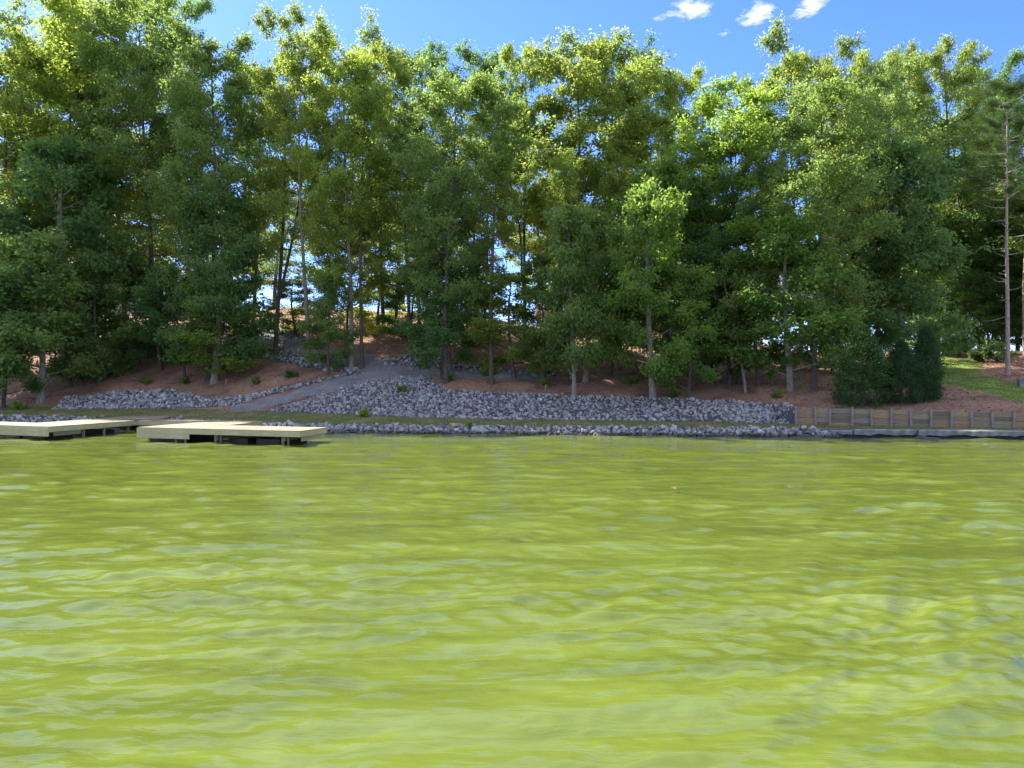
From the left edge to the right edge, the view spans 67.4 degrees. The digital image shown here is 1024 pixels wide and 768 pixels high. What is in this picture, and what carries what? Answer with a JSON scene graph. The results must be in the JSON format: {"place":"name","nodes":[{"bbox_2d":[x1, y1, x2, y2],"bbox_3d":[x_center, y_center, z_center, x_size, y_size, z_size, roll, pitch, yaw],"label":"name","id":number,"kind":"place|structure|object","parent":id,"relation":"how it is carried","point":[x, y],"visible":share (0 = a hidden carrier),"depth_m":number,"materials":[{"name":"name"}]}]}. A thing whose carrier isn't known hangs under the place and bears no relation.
{"place":"outdoors","nodes":[
{"label":"outdoors","id":0,"kind":"place"},
{"bbox_2d":[221,324,549,411],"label":"gravel path","id":1,"kind":"structure","parent":0,"point":[335,384],"depth_m":52.52,"materials":[{"name":"grey gravel"}]},
{"bbox_2d":[250,343,359,372],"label":"riprap bank","id":2,"kind":"structure","parent":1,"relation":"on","point":[300,361],"depth_m":58.10,"materials":[{"name":"grey stone"}]},
{"bbox_2d":[238,0,345,355],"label":"deciduous tree","id":3,"kind":"object","parent":2,"relation":"on","point":[286,22],"visible":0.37,"depth_m":59.38,"materials":[{"name":"green plant"}]},
{"bbox_2d":[240,24,345,365],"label":"deciduous tree","id":4,"kind":"object","parent":2,"relation":"on","point":[292,66],"visible":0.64,"depth_m":55.82,"materials":[{"name":"green plant"}]},
{"bbox_2d":[322,38,397,368],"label":"deciduous tree","id":5,"kind":"object","parent":1,"relation":"on","point":[381,125],"visible":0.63,"depth_m":54.43,"materials":[{"name":"green plant"}]},
{"bbox_2d":[392,180,498,370],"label":"deciduous tree","id":6,"kind":"object","parent":1,"relation":"on","point":[431,318],"visible":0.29,"depth_m":51.84,"materials":[{"name":"green plant"}]},
{"bbox_2d":[0,406,1023,429],"bbox_3d":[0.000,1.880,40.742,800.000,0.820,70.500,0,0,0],"label":"grass bank","id":7,"kind":"structure","parent":0,"point":[320,418],"depth_m":43.97,"materials":[{"name":"green plant"}]},
{"bbox_2d":[0,275,51,408],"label":"deciduous tree","id":8,"kind":"object","parent":7,"relation":"on","point":[33,385],"visible":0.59,"depth_m":52.65,"materials":[{"name":"green plant"}]},
{"bbox_2d":[795,406,1023,428],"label":"retaining wall","id":9,"kind":"structure","parent":7,"relation":"on","point":[859,417],"depth_m":38.31,"materials":[{"name":"wood"}]},
{"bbox_2d":[0,426,1023,767],"bbox_3d":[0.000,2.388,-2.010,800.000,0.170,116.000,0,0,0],"label":"lake water","id":10,"kind":"structure","parent":0,"point":[430,600],"depth_m":8.55,"materials":[{"name":"green liquid"}]},
{"bbox_2d":[0,416,262,438],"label":"walkway dock","id":11,"kind":"object","parent":10,"relation":"in","point":[62,429],"visible":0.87,"depth_m":38.13,"materials":[{"name":"brown wood"}]},
{"bbox_2d":[137,422,326,444],"bbox_3d":[-12.251,2.387,35.409,9.742,0.922,5.363,0,0,20],"label":"floating dock","id":12,"kind":"object","parent":10,"relation":"on","point":[215,431],"visible":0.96,"depth_m":33.29,"materials":[{"name":"brown wood"}]},
{"bbox_2d":[0,307,1023,427],"bbox_3d":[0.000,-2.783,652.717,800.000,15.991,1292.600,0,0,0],"label":"hillside","id":13,"kind":"structure","parent":0,"point":[596,376],"depth_m":51.26,"materials":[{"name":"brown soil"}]},
{"bbox_2d":[0,0,79,259],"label":"deciduous tree","id":14,"kind":"object","parent":13,"relation":"on","point":[24,105],"visible":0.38,"depth_m":61.87,"materials":[{"name":"green plant"}]},
{"bbox_2d":[0,199,85,378],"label":"deciduous tree","id":15,"kind":"object","parent":13,"relation":"on","point":[41,218],"visible":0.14,"depth_m":60.08,"materials":[{"name":"green plant"}]},
{"bbox_2d":[0,227,111,403],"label":"deciduous tree","id":16,"kind":"object","parent":13,"relation":"on","point":[40,247],"visible":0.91,"depth_m":53.45,"materials":[{"name":"green plant"}]},
{"bbox_2d":[0,0,139,247],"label":"deciduous tree","id":17,"kind":"object","parent":13,"relation":"on","point":[77,95],"visible":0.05,"depth_m":69.43,"materials":[{"name":"green plant"}]},
{"bbox_2d":[22,285,121,387],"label":"deciduous tree","id":18,"kind":"object","parent":13,"relation":"on","point":[81,344],"visible":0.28,"depth_m":56.39,"materials":[{"name":"green plant"}]},
{"bbox_2d":[0,131,168,378],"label":"deciduous tree","id":19,"kind":"object","parent":13,"relation":"on","point":[67,158],"visible":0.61,"depth_m":57.87,"materials":[{"name":"green plant"}]},
{"bbox_2d":[52,248,143,384],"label":"deciduous tree","id":20,"kind":"object","parent":13,"relation":"on","point":[113,283],"visible":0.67,"depth_m":57.50,"materials":[{"name":"green plant"}]},
{"bbox_2d":[0,0,200,302],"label":"deciduous tree","id":21,"kind":"object","parent":13,"relation":"on","point":[62,10],"visible":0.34,"depth_m":62.45,"materials":[{"name":"green plant"}]},
{"bbox_2d":[54,32,189,315],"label":"deciduous tree","id":22,"kind":"object","parent":13,"relation":"on","point":[109,212],"visible":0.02,"depth_m":70.28,"materials":[{"name":"green plant"}]},
{"bbox_2d":[91,266,186,362],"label":"deciduous tree","id":23,"kind":"object","parent":13,"relation":"on","point":[132,281],"visible":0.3,"depth_m":60.93,"materials":[{"name":"green plant"}]},
{"bbox_2d":[60,0,218,358],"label":"deciduous tree","id":24,"kind":"object","parent":13,"relation":"on","point":[104,21],"visible":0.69,"depth_m":60.63,"materials":[{"name":"green plant"}]},
{"bbox_2d":[120,277,200,371],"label":"deciduous tree","id":25,"kind":"object","parent":13,"relation":"on","point":[136,354],"visible":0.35,"depth_m":58.33,"materials":[{"name":"green plant"}]},
{"bbox_2d":[130,262,215,378],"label":"deciduous tree","id":26,"kind":"object","parent":13,"relation":"on","point":[140,292],"visible":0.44,"depth_m":56.80,"materials":[{"name":"green plant"}]},
{"bbox_2d":[126,0,219,320],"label":"deciduous tree","id":27,"kind":"object","parent":13,"relation":"on","point":[198,9],"visible":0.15,"depth_m":68.66,"materials":[{"name":"green plant"}]},
{"bbox_2d":[130,6,284,380],"bbox_3d":[-22.602,-14.014,57.509,9.965,28.050,10.939,0,0,11],"label":"deciduous tree","id":28,"kind":"object","parent":13,"relation":"on","point":[197,58],"visible":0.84,"depth_m":56.45,"materials":[{"name":"green plant"}]},
{"bbox_2d":[162,278,277,380],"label":"deciduous tree","id":29,"kind":"object","parent":13,"relation":"on","point":[205,359],"visible":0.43,"depth_m":54.83,"materials":[{"name":"green plant"}]},
{"bbox_2d":[153,177,288,384],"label":"deciduous tree","id":30,"kind":"object","parent":13,"relation":"on","point":[246,251],"visible":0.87,"depth_m":54.92,"materials":[{"name":"green plant"}]},
{"bbox_2d":[179,285,265,377],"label":"deciduous tree","id":31,"kind":"object","parent":13,"relation":"on","point":[203,325],"visible":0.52,"depth_m":55.34,"materials":[{"name":"green plant"}]},
{"bbox_2d":[211,49,311,322],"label":"deciduous tree","id":32,"kind":"object","parent":13,"relation":"on","point":[271,267],"visible":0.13,"depth_m":66.68,"materials":[{"name":"green plant"}]},
{"bbox_2d":[233,167,327,306],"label":"deciduous tree","id":33,"kind":"object","parent":13,"relation":"on","point":[297,251],"visible":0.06,"depth_m":87.71,"materials":[{"name":"green plant"}]},
{"bbox_2d":[259,279,327,336],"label":"deciduous tree","id":34,"kind":"object","parent":13,"relation":"on","point":[299,310],"visible":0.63,"depth_m":63.26,"materials":[{"name":"green plant"}]},
{"bbox_2d":[294,270,371,375],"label":"deciduous tree","id":35,"kind":"object","parent":13,"relation":"on","point":[318,310],"visible":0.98,"depth_m":53.30,"materials":[{"name":"green plant"}]},
{"bbox_2d":[300,178,385,358],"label":"deciduous tree","id":36,"kind":"object","parent":13,"relation":"on","point":[319,262],"visible":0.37,"depth_m":56.38,"materials":[{"name":"green plant"}]},
{"bbox_2d":[332,4,429,332],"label":"deciduous tree","id":37,"kind":"object","parent":13,"relation":"on","point":[403,78],"visible":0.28,"depth_m":62.12,"materials":[{"name":"green plant"}]},
{"bbox_2d":[352,102,442,351],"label":"deciduous tree","id":38,"kind":"object","parent":13,"relation":"on","point":[400,143],"visible":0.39,"depth_m":56.20,"materials":[{"name":"green plant"}]},
{"bbox_2d":[371,265,439,338],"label":"deciduous tree","id":39,"kind":"object","parent":13,"relation":"on","point":[398,299],"visible":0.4,"depth_m":58.83,"materials":[{"name":"green plant"}]},
{"bbox_2d":[383,35,456,323],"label":"deciduous tree","id":40,"kind":"object","parent":13,"relation":"on","point":[432,56],"visible":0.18,"depth_m":64.05,"materials":[{"name":"green plant"}]},
{"bbox_2d":[63,330,797,424],"bbox_3d":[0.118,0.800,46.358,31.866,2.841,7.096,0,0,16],"label":"riprap bank","id":41,"kind":"structure","parent":13,"relation":"on","point":[748,411],"depth_m":45.43,"materials":[{"name":"grey stone"}]},
{"bbox_2d":[52,368,357,409],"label":"riprap bank","id":42,"kind":"structure","parent":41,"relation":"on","point":[101,403],"depth_m":52.87,"materials":[{"name":"grey stone"}]},
{"bbox_2d":[275,5,412,368],"bbox_3d":[-11.838,-13.323,55.021,8.598,25.274,9.439,0,0,-41],"label":"deciduous tree","id":43,"kind":"object","parent":41,"relation":"on","point":[318,93],"visible":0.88,"depth_m":53.78,"materials":[{"name":"green plant"}]},
{"bbox_2d":[378,353,558,375],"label":"riprap bank","id":44,"kind":"structure","parent":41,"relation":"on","point":[407,361],"depth_m":53.98,"materials":[{"name":"grey stone"}]},
{"bbox_2d":[535,200,619,395],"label":"deciduous tree","id":45,"kind":"object","parent":41,"relation":"on","point":[583,317],"visible":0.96,"depth_m":45.83,"materials":[{"name":"green plant"}]},
{"bbox_2d":[392,250,479,378],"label":"deciduous tree","id":46,"kind":"object","parent":13,"relation":"on","point":[446,337],"visible":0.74,"depth_m":50.48,"materials":[{"name":"green plant"}]},
{"bbox_2d":[384,53,519,383],"bbox_3d":[-3.951,-10.847,50.589,8.279,22.161,9.401,0,0,-17],"label":"deciduous tree","id":47,"kind":"object","parent":13,"relation":"on","point":[438,85],"visible":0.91,"depth_m":49.44,"materials":[{"name":"green plant"}]},
{"bbox_2d":[417,38,529,239],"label":"deciduous tree","id":48,"kind":"object","parent":13,"relation":"on","point":[468,56],"visible":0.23,"depth_m":60.91,"materials":[{"name":"green plant"}]},
{"bbox_2d":[441,135,536,333],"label":"deciduous tree","id":49,"kind":"object","parent":13,"relation":"on","point":[501,226],"visible":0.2,"depth_m":59.08,"materials":[{"name":"green plant"}]},
{"bbox_2d":[438,58,543,384],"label":"deciduous tree","id":50,"kind":"object","parent":13,"relation":"on","point":[504,113],"visible":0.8,"depth_m":49.48,"materials":[{"name":"green plant"}]},
{"bbox_2d":[462,268,550,378],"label":"deciduous tree","id":51,"kind":"object","parent":13,"relation":"on","point":[503,280],"visible":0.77,"depth_m":49.82,"materials":[{"name":"green plant"}]},
{"bbox_2d":[483,38,560,328],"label":"deciduous tree","id":52,"kind":"object","parent":13,"relation":"on","point":[506,55],"visible":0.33,"depth_m":57.17,"materials":[{"name":"green plant"}]},
{"bbox_2d":[492,161,581,293],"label":"deciduous tree","id":53,"kind":"object","parent":13,"relation":"on","point":[516,261],"visible":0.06,"depth_m":84.94,"materials":[{"name":"green plant"}]},
{"bbox_2d":[498,250,583,379],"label":"deciduous tree","id":54,"kind":"object","parent":13,"relation":"on","point":[540,261],"visible":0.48,"depth_m":49.19,"materials":[{"name":"green plant"}]},
{"bbox_2d":[538,145,599,371],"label":"deciduous tree","id":55,"kind":"object","parent":13,"relation":"on","point":[573,173],"visible":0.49,"depth_m":50.95,"materials":[{"name":"green plant"}]},
{"bbox_2d":[509,24,646,343],"bbox_3d":[4.652,-13.606,54.504,10.886,23.630,11.479,0,0,-7],"label":"deciduous tree","id":56,"kind":"object","parent":13,"relation":"on","point":[585,72],"visible":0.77,"depth_m":53.48,"materials":[{"name":"green plant"}]},
{"bbox_2d":[540,198,645,381],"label":"deciduous tree","id":57,"kind":"object","parent":13,"relation":"on","point":[604,218],"visible":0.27,"depth_m":48.15,"materials":[{"name":"green plant"}]},
{"bbox_2d":[530,25,691,351],"bbox_3d":[7.890,-13.763,57.406,11.551,23.661,12.180,0,0,36],"label":"deciduous tree","id":58,"kind":"object","parent":13,"relation":"on","point":[635,101],"visible":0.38,"depth_m":54.56,"materials":[{"name":"green plant"}]},
{"bbox_2d":[593,142,636,366],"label":"deciduous tree","id":59,"kind":"object","parent":13,"relation":"on","point":[611,174],"visible":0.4,"depth_m":51.65,"materials":[{"name":"green plant"}]},
{"bbox_2d":[597,28,683,263],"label":"deciduous tree","id":60,"kind":"object","parent":13,"relation":"on","point":[669,72],"visible":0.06,"depth_m":60.78,"materials":[{"name":"green plant"}]},
{"bbox_2d":[596,174,714,398],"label":"deciduous tree","id":61,"kind":"object","parent":13,"relation":"on","point":[640,209],"visible":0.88,"depth_m":44.87,"materials":[{"name":"green plant"}]},
{"bbox_2d":[600,149,734,378],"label":"deciduous tree","id":62,"kind":"object","parent":13,"relation":"on","point":[668,171],"visible":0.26,"depth_m":48.77,"materials":[{"name":"green plant"}]},
{"bbox_2d":[647,261,729,397],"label":"deciduous tree","id":63,"kind":"object","parent":13,"relation":"on","point":[686,309],"visible":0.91,"depth_m":44.72,"materials":[{"name":"green plant"}]},
{"bbox_2d":[653,59,724,282],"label":"deciduous tree","id":64,"kind":"object","parent":13,"relation":"on","point":[677,81],"visible":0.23,"depth_m":59.99,"materials":[{"name":"green plant"}]},
{"bbox_2d":[654,200,759,377],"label":"deciduous tree","id":65,"kind":"object","parent":13,"relation":"on","point":[714,252],"visible":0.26,"depth_m":47.78,"materials":[{"name":"green plant"}]},
{"bbox_2d":[674,263,750,383],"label":"deciduous tree","id":66,"kind":"object","parent":13,"relation":"on","point":[721,359],"visible":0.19,"depth_m":47.33,"materials":[{"name":"green plant"}]},
{"bbox_2d":[674,121,787,385],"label":"deciduous tree","id":67,"kind":"object","parent":13,"relation":"on","point":[751,207],"visible":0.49,"depth_m":46.84,"materials":[{"name":"green plant"}]},
{"bbox_2d":[656,72,809,383],"bbox_3d":[13.842,-9.676,48.364,9.400,19.916,11.516,0,0,12],"label":"deciduous tree","id":68,"kind":"object","parent":13,"relation":"on","point":[706,104],"visible":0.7,"depth_m":46.64,"materials":[{"name":"green plant"}]},
{"bbox_2d":[686,252,788,392],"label":"deciduous tree","id":69,"kind":"object","parent":13,"relation":"on","point":[743,334],"visible":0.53,"depth_m":45.43,"materials":[{"name":"green plant"}]},
{"bbox_2d":[719,250,806,385],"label":"deciduous tree","id":70,"kind":"object","parent":13,"relation":"on","point":[792,359],"visible":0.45,"depth_m":45.40,"materials":[{"name":"green plant"}]},
{"bbox_2d":[736,10,845,346],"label":"deciduous tree","id":71,"kind":"object","parent":13,"relation":"on","point":[794,64],"visible":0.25,"depth_m":55.48,"materials":[{"name":"green plant"}]},
{"bbox_2d":[717,212,876,391],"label":"deciduous tree","id":72,"kind":"object","parent":13,"relation":"on","point":[824,326],"visible":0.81,"depth_m":43.52,"materials":[{"name":"green plant"}]},
{"bbox_2d":[757,71,906,391],"bbox_3d":[17.792,-8.805,44.136,9.027,18.968,7.950,0,0,-42],"label":"deciduous tree","id":73,"kind":"object","parent":13,"relation":"on","point":[823,94],"visible":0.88,"depth_m":42.85,"materials":[{"name":"green plant"}]},
{"bbox_2d":[791,264,877,373],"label":"deciduous tree","id":74,"kind":"object","parent":13,"relation":"on","point":[806,356],"visible":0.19,"depth_m":48.62,"materials":[{"name":"green plant"}]},
{"bbox_2d":[792,29,890,365],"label":"deciduous tree","id":75,"kind":"object","parent":13,"relation":"on","point":[825,70],"visible":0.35,"depth_m":48.11,"materials":[{"name":"green plant"}]},
{"bbox_2d":[791,148,934,371],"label":"deciduous tree","id":76,"kind":"object","parent":13,"relation":"on","point":[898,247],"visible":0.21,"depth_m":47.68,"materials":[{"name":"green plant"}]},
{"bbox_2d":[825,323,902,408],"bbox_3d":[18.254,-0.894,39.839,3.690,4.685,3.928,0,0,13],"label":"evergreen shrub","id":77,"kind":"object","parent":13,"relation":"on","point":[869,355],"visible":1,"depth_m":39.46,"materials":[{"name":"green plant"}]},
{"bbox_2d":[846,50,920,371],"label":"deciduous tree","id":78,"kind":"object","parent":13,"relation":"on","point":[893,73],"visible":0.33,"depth_m":49.07,"materials":[{"name":"green plant"}]},
{"bbox_2d":[828,50,954,354],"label":"deciduous tree","id":79,"kind":"object","parent":13,"relation":"on","point":[918,107],"visible":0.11,"depth_m":57.41,"materials":[{"name":"green plant"}]},
{"bbox_2d":[873,338,934,404],"bbox_3d":[20.518,-0.615,40.424,3.108,3.769,2.920,0,0,-35],"label":"evergreen shrub","id":80,"kind":"object","parent":13,"relation":"on","point":[900,352],"visible":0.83,"depth_m":39.81,"materials":[{"name":"green plant"}]},
{"bbox_2d":[818,129,994,362],"bbox_3d":[24.700,-8.133,49.797,10.106,16.275,10.399,0,0,20],"label":"deciduous tree","id":81,"kind":"object","parent":13,"relation":"on","point":[931,192],"visible":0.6,"depth_m":47.46,"materials":[{"name":"green plant"}]},
{"bbox_2d":[874,37,948,345],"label":"deciduous tree","id":82,"kind":"object","parent":13,"relation":"on","point":[911,48],"visible":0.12,"depth_m":63.65,"materials":[{"name":"green plant"}]},
{"bbox_2d":[899,321,951,401],"bbox_3d":[21.919,-1.097,40.654,2.533,4.543,2.295,0,0,8],"label":"evergreen shrub","id":83,"kind":"object","parent":13,"relation":"on","point":[926,350],"visible":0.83,"depth_m":40.32,"materials":[{"name":"green plant"}]},
{"bbox_2d":[879,206,988,340],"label":"deciduous tree","id":84,"kind":"object","parent":13,"relation":"on","point":[954,284],"visible":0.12,"depth_m":63.51,"materials":[{"name":"green plant"}]},
{"bbox_2d":[903,30,1017,336],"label":"deciduous tree","id":85,"kind":"object","parent":13,"relation":"on","point":[958,78],"visible":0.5,"depth_m":63.29,"materials":[{"name":"green plant"}]},
{"bbox_2d":[907,355,1023,400],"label":"lawn","id":86,"kind":"structure","parent":13,"relation":"on","point":[982,380],"depth_m":45.78,"materials":[{"name":"green plant"}]},
{"bbox_2d":[933,286,999,341],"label":"deciduous tree","id":87,"kind":"object","parent":13,"relation":"on","point":[973,295],"visible":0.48,"depth_m":62.75,"materials":[{"name":"green plant"}]},
{"bbox_2d":[910,103,1023,319],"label":"deciduous tree","id":88,"kind":"object","parent":13,"relation":"on","point":[959,216],"visible":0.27,"depth_m":63.71,"materials":[{"name":"green plant"}]},
{"bbox_2d":[921,189,1021,337],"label":"deciduous tree","id":89,"kind":"object","parent":13,"relation":"on","point":[982,264],"visible":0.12,"depth_m":65.69,"materials":[{"name":"green plant"}]},
{"bbox_2d":[936,69,1023,355],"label":"pine tree","id":90,"kind":"object","parent":13,"relation":"on","point":[1012,91],"visible":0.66,"depth_m":56.86,"materials":[{"name":"green plant"}]},
{"bbox_2d":[938,45,1023,345],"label":"deciduous tree","id":91,"kind":"object","parent":13,"relation":"on","point":[1015,58],"visible":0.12,"depth_m":67.37,"materials":[{"name":"green plant"}]},
{"bbox_2d":[945,205,1023,338],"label":"deciduous tree","id":92,"kind":"object","parent":13,"relation":"on","point":[992,282],"visible":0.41,"depth_m":63.67,"materials":[{"name":"green plant"}]},
{"bbox_2d":[949,93,1023,373],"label":"pine tree","id":93,"kind":"object","parent":13,"relation":"on","point":[999,117],"visible":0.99,"depth_m":48.10,"materials":[{"name":"green plant"}]},
{"bbox_2d":[955,294,1022,348],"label":"deciduous tree","id":94,"kind":"object","parent":13,"relation":"on","point":[1014,333],"visible":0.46,"depth_m":63.37,"materials":[{"name":"green plant"}]},
{"bbox_2d":[976,336,1018,361],"bbox_3d":[34.442,-2.474,54.644,2.534,1.936,2.334,0,0,-39],"label":"broadleaf shrub","id":95,"kind":"object","parent":13,"relation":"on","point":[996,351],"visible":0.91,"depth_m":54.60,"materials":[{"name":"green plant"}]},
{"bbox_2d":[985,174,1023,259],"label":"deciduous tree","id":96,"kind":"object","parent":13,"relation":"on","point":[1015,244],"visible":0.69,"depth_m":59.71,"materials":[{"name":"green plant"}]},
{"bbox_2d":[986,278,1022,350],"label":"deciduous tree","id":97,"kind":"object","parent":13,"relation":"on","point":[1015,320],"visible":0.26,"depth_m":63.67,"materials":[{"name":"green plant"}]},
{"bbox_2d":[0,416,1023,438],"bbox_3d":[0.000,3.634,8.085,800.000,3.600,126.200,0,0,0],"label":"lake bed","id":98,"kind":"object","parent":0,"point":[710,433],"visible":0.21,"depth_m":38.00,"materials":[{"name":"soil"}]},
{"bbox_2d":[0,413,844,437],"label":"riprap bank","id":99,"kind":"structure","parent":98,"relation":"on","point":[771,431],"depth_m":39.23,"materials":[{"name":"grey stone"}]},
{"bbox_2d":[829,429,1023,438],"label":"seawall","id":100,"kind":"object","parent":98,"relation":"on","point":[922,433],"visible":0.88,"depth_m":36.16,"materials":[{"name":"concrete"}]},
{"bbox_2d":[0,0,1023,352],"label":"sky","id":101,"kind":"structure","parent":0,"point":[723,34],"materials":[{"name":"blue"}]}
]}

